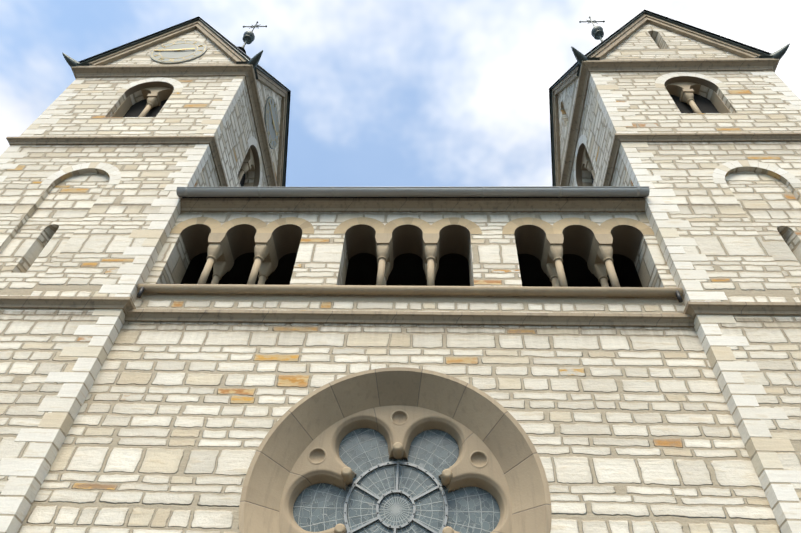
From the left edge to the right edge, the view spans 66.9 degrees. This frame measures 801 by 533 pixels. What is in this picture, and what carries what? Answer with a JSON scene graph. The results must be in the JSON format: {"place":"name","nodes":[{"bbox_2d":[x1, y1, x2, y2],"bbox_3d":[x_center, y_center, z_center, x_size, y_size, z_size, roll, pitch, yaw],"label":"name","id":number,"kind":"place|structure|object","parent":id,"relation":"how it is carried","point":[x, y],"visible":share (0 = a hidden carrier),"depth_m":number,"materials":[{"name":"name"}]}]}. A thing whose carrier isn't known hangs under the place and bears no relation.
{"place":"outdoors","nodes":[
{"label":"outdoors","id":0,"kind":"place"},
{"bbox_2d":[334,442,453,532],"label":"tracery cusps","id":1,"kind":"object","parent":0,"point":[398,451],"visible":0.92,"depth_m":10.64,"materials":[{"name":"beige stone"}]},
{"bbox_2d":[344,459,447,532],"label":"window tracery","id":2,"kind":"object","parent":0,"point":[398,463],"visible":1,"depth_m":10.63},
{"bbox_2d":[293,428,499,532],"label":"rose window glass","id":3,"kind":"object","parent":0,"point":[318,507],"visible":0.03,"depth_m":10.67,"materials":[{"name":"grey glass"}]},
{"bbox_2d":[0,0,800,186],"label":"sky","id":4,"kind":"structure","parent":0,"point":[385,93],"materials":[{"name":"blue"}]},
{"bbox_2d":[182,197,643,197],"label":"roof","id":5,"kind":"structure","parent":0,"point":[412,197],"depth_m":15.73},
{"label":"ground","id":6,"kind":"structure","parent":0,"visible":0},
{"bbox_2d":[0,76,267,496],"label":"tower","id":7,"kind":"structure","parent":6,"relation":"on","point":[68,234],"depth_m":15.79,"materials":[{"name":"stone"}]},
{"bbox_2d":[0,79,244,532],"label":"quoins","id":8,"kind":"object","parent":7,"relation":"attached to","point":[28,488],"visible":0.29,"depth_m":12.52,"materials":[{"name":"white stone"}]},
{"bbox_2d":[0,76,245,532],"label":"quoin joints","id":9,"kind":"object","parent":7,"relation":"attached to","point":[44,458],"visible":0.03,"depth_m":12.40,"materials":[{"name":"beige"}]},
{"bbox_2d":[0,64,277,314],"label":"tower mouldings","id":10,"kind":"object","parent":7,"relation":"attached to","point":[126,304],"visible":0.31,"depth_m":18.25,"materials":[{"name":"beige stone"}]},
{"bbox_2d":[41,77,261,186],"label":"arch voussoirs","id":11,"kind":"object","parent":7,"relation":"attached to","point":[115,173],"visible":0.88,"depth_m":17.27,"materials":[{"name":"beige stone"}]},
{"bbox_2d":[49,79,261,180],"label":"arch mortar joints","id":12,"kind":"object","parent":7,"relation":"attached to","point":[118,169],"visible":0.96,"depth_m":20.63,"materials":[{"name":"beige concrete"}]},
{"bbox_2d":[62,21,266,68],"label":"roof ornaments","id":13,"kind":"object","parent":7,"relation":"attached to","point":[248,37],"visible":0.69,"depth_m":21.84},
{"bbox_2d":[106,29,235,64],"bbox_3d":[-8.400,-8.225,23.531,6.050,4.249,0.550,0,-48,3],"label":"gable","id":14,"kind":"object","parent":7,"relation":"on","point":[213,54],"visible":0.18,"depth_m":22.72,"materials":[{"name":"stone"}]},
{"bbox_2d":[76,16,290,186],"bbox_3d":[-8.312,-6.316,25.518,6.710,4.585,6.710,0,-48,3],"label":"gable roof edges","id":15,"kind":"object","parent":7,"relation":"on","point":[85,63],"visible":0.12,"depth_m":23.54,"materials":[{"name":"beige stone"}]},
{"bbox_2d":[112,87,254,186],"bbox_3d":[-7.204,-4.350,21.330,1.478,2.640,5.226,-37,-59,31],"label":"belfry insert","id":16,"kind":"object","parent":7,"relation":"on","point":[164,93],"visible":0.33,"depth_m":21.22,"materials":[{"name":"beige stone"}]},
{"bbox_2d":[124,99,244,186],"bbox_3d":[-7.305,-4.273,21.405,1.255,2.640,4.709,-37,-59,31],"label":"window opening","id":17,"kind":"object","parent":7,"relation":"attached to","point":[136,109],"visible":0.06,"depth_m":20.91,"materials":[{"name":"black"}]},
{"bbox_2d":[89,20,287,186],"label":"gable cornices","id":18,"kind":"object","parent":7,"relation":"attached to","point":[223,46],"visible":0.38,"depth_m":23.91,"materials":[{"name":"beige stone"}]},
{"bbox_2d":[125,81,259,185],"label":"belfry intrados","id":19,"kind":"object","parent":7,"relation":"attached to","point":[133,89],"visible":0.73,"depth_m":21.28,"materials":[{"name":"beige stone"}]},
{"bbox_2d":[138,94,250,181],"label":"belfry columns","id":20,"kind":"structure","parent":7,"relation":"attached to","point":[153,100],"depth_m":20.85,"materials":[{"name":"beige stone"}]},
{"bbox_2d":[150,40,278,148],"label":"clock faces","id":21,"kind":"object","parent":7,"relation":"attached to","point":[177,55],"visible":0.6,"depth_m":23.30,"materials":[{"name":"beige stone"}]},
{"bbox_2d":[152,40,278,147],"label":"clock markings","id":22,"kind":"object","parent":21,"relation":"attached to","point":[199,54],"visible":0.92,"depth_m":23.37,"materials":[{"name":"brown"}]},
{"bbox_2d":[256,80,281,180],"bbox_3d":[-5.573,-6.174,25.242,0.550,4.249,4.930,0,-48,3],"label":"gable","id":23,"kind":"object","parent":7,"relation":"on","point":[265,92],"visible":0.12,"depth_m":25.29,"materials":[{"name":"stone"}]},
{"bbox_2d":[17,212,780,532],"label":"wall","id":24,"kind":"structure","parent":6,"relation":"on","point":[630,429],"depth_m":11.46,"materials":[{"name":"beige stone"}]},
{"bbox_2d":[239,367,550,532],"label":"rose window surround","id":25,"kind":"object","parent":24,"relation":"attached to","point":[297,454],"visible":0.88,"depth_m":11.04,"materials":[{"name":"beige stone"}]},
{"bbox_2d":[176,217,635,232],"bbox_3d":[0.184,-1.029,15.216,12.016,0.672,0.001,0,-48,3],"label":"gallery voussoir mortar","id":26,"kind":"object","parent":24,"relation":"attached to","point":[412,221],"visible":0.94,"depth_m":15.25,"materials":[{"name":"beige concrete"}]},
{"bbox_2d":[197,233,619,286],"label":"arcade columns","id":27,"kind":"structure","parent":24,"relation":"attached to","point":[599,262],"depth_m":14.74,"materials":[{"name":"beige stone"}]},
{"bbox_2d":[136,287,682,302],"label":"ledge ends","id":28,"kind":"object","parent":24,"relation":"attached to","point":[677,293],"visible":0.92,"depth_m":12.96,"materials":[{"name":"grey metal"}]},
{"bbox_2d":[124,309,694,326],"bbox_3d":[0.053,1.063,12.808,12.000,0.290,0.170,0,-48,3],"label":"string course","id":29,"kind":"object","parent":24,"relation":"attached to","point":[432,318],"visible":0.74,"depth_m":12.74,"materials":[{"name":"stone"}]},
{"bbox_2d":[137,284,682,296],"bbox_3d":[0.084,0.512,13.384,11.960,0.255,0.210,0,-48,3],"label":"window sill ledge","id":30,"kind":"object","parent":24,"relation":"attached to","point":[425,290],"depth_m":13.28,"materials":[{"name":"beige stone"}]},
{"bbox_2d":[181,224,642,262],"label":"arch soffits","id":31,"kind":"object","parent":24,"relation":"attached to","point":[529,239],"visible":0.81,"depth_m":15.48,"materials":[{"name":"beige stone"}]},
{"bbox_2d":[170,217,654,234],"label":"arcade arches","id":32,"kind":"structure","parent":24,"relation":"attached to","point":[344,226],"depth_m":15.22,"materials":[{"name":"beige stone"}]},
{"bbox_2d":[180,198,645,211],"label":"cornice","id":33,"kind":"structure","parent":24,"relation":"attached to","point":[412,204],"depth_m":15.62,"materials":[{"name":"stone"}]},
{"bbox_2d":[176,186,649,196],"bbox_3d":[0.207,-1.893,15.596,12.100,0.202,0.333,0,-48,3],"label":"gutter","id":34,"kind":"object","parent":24,"relation":"attached to","point":[563,191],"visible":0.98,"depth_m":15.49,"materials":[{"name":"silver metal"}]},
{"bbox_2d":[181,252,641,286],"bbox_3d":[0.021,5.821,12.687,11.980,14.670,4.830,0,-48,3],"label":"arcade openings","id":35,"kind":"object","parent":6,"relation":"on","point":[408,269],"depth_m":17.36,"materials":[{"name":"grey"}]},
{"bbox_2d":[569,70,800,502],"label":"tower","id":36,"kind":"structure","parent":6,"relation":"on","point":[744,231],"depth_m":15.34,"materials":[{"name":"stone"}]},
{"bbox_2d":[558,78,577,173],"bbox_3d":[6.961,-6.106,24.620,0.550,4.249,4.930,0,-48,3],"label":"gable","id":37,"kind":"object","parent":36,"relation":"on","point":[566,98],"visible":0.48,"depth_m":24.68,"materials":[{"name":"stone"}]},
{"bbox_2d":[576,76,717,185],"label":"belfry intrados","id":38,"kind":"object","parent":36,"relation":"attached to","point":[708,84],"visible":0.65,"depth_m":20.38,"materials":[{"name":"beige stone"}]},
{"bbox_2d":[591,94,718,183],"bbox_3d":[8.283,-4.188,20.631,4.709,2.640,1.255,-37,-59,31],"label":"window opening","id":39,"kind":"object","parent":36,"relation":"in","point":[704,104],"visible":0.1,"depth_m":19.98,"materials":[{"name":"black"}]},
{"bbox_2d":[552,14,759,185],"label":"gable cornices","id":40,"kind":"object","parent":36,"relation":"attached to","point":[608,47],"visible":0.35,"depth_m":22.96,"materials":[{"name":"beige stone"}]},
{"bbox_2d":[581,82,730,185],"bbox_3d":[8.177,-4.266,20.566,5.226,2.640,1.478,-37,-59,31],"label":"belfry insert","id":41,"kind":"object","parent":36,"relation":"on","point":[675,88],"visible":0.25,"depth_m":20.32,"materials":[{"name":"beige stone"}]},
{"bbox_2d":[584,89,701,178],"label":"belfry columns","id":42,"kind":"structure","parent":41,"relation":"attached to","point":[687,96],"depth_m":19.92,"materials":[{"name":"beige stone"}]},
{"bbox_2d":[549,10,773,185],"bbox_3d":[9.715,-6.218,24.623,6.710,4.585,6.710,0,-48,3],"label":"gable roof edges","id":43,"kind":"object","parent":36,"relation":"on","point":[764,55],"visible":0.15,"depth_m":22.61,"materials":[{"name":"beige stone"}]},
{"bbox_2d":[601,23,742,59],"bbox_3d":[9.627,-8.127,22.636,6.050,4.249,0.550,0,-48,3],"label":"gable","id":44,"kind":"object","parent":36,"relation":"on","point":[647,41],"visible":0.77,"depth_m":22.01,"materials":[{"name":"stone"}]},
{"bbox_2d":[560,58,800,319],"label":"tower mouldings","id":45,"kind":"object","parent":36,"relation":"attached to","point":[692,309],"visible":0.31,"depth_m":18.46,"materials":[{"name":"beige stone"}]},
{"bbox_2d":[571,16,789,65],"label":"roof ornaments","id":46,"kind":"object","parent":36,"relation":"attached to","point":[597,32],"visible":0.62,"depth_m":20.86},
{"bbox_2d":[574,72,800,185],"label":"arch voussoirs","id":47,"kind":"object","parent":36,"relation":"attached to","point":[661,81],"visible":0.9,"depth_m":16.36,"materials":[{"name":"beige stone"}]},
{"bbox_2d":[576,73,790,183],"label":"arch mortar joints","id":48,"kind":"object","parent":47,"relation":"attached to","point":[713,172],"visible":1,"depth_m":16.24,"materials":[{"name":"beige concrete"}]},
{"bbox_2d":[589,70,800,532],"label":"quoins","id":49,"kind":"object","parent":36,"relation":"attached to","point":[747,429],"visible":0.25,"depth_m":12.02,"materials":[{"name":"white stone"}]}
]}

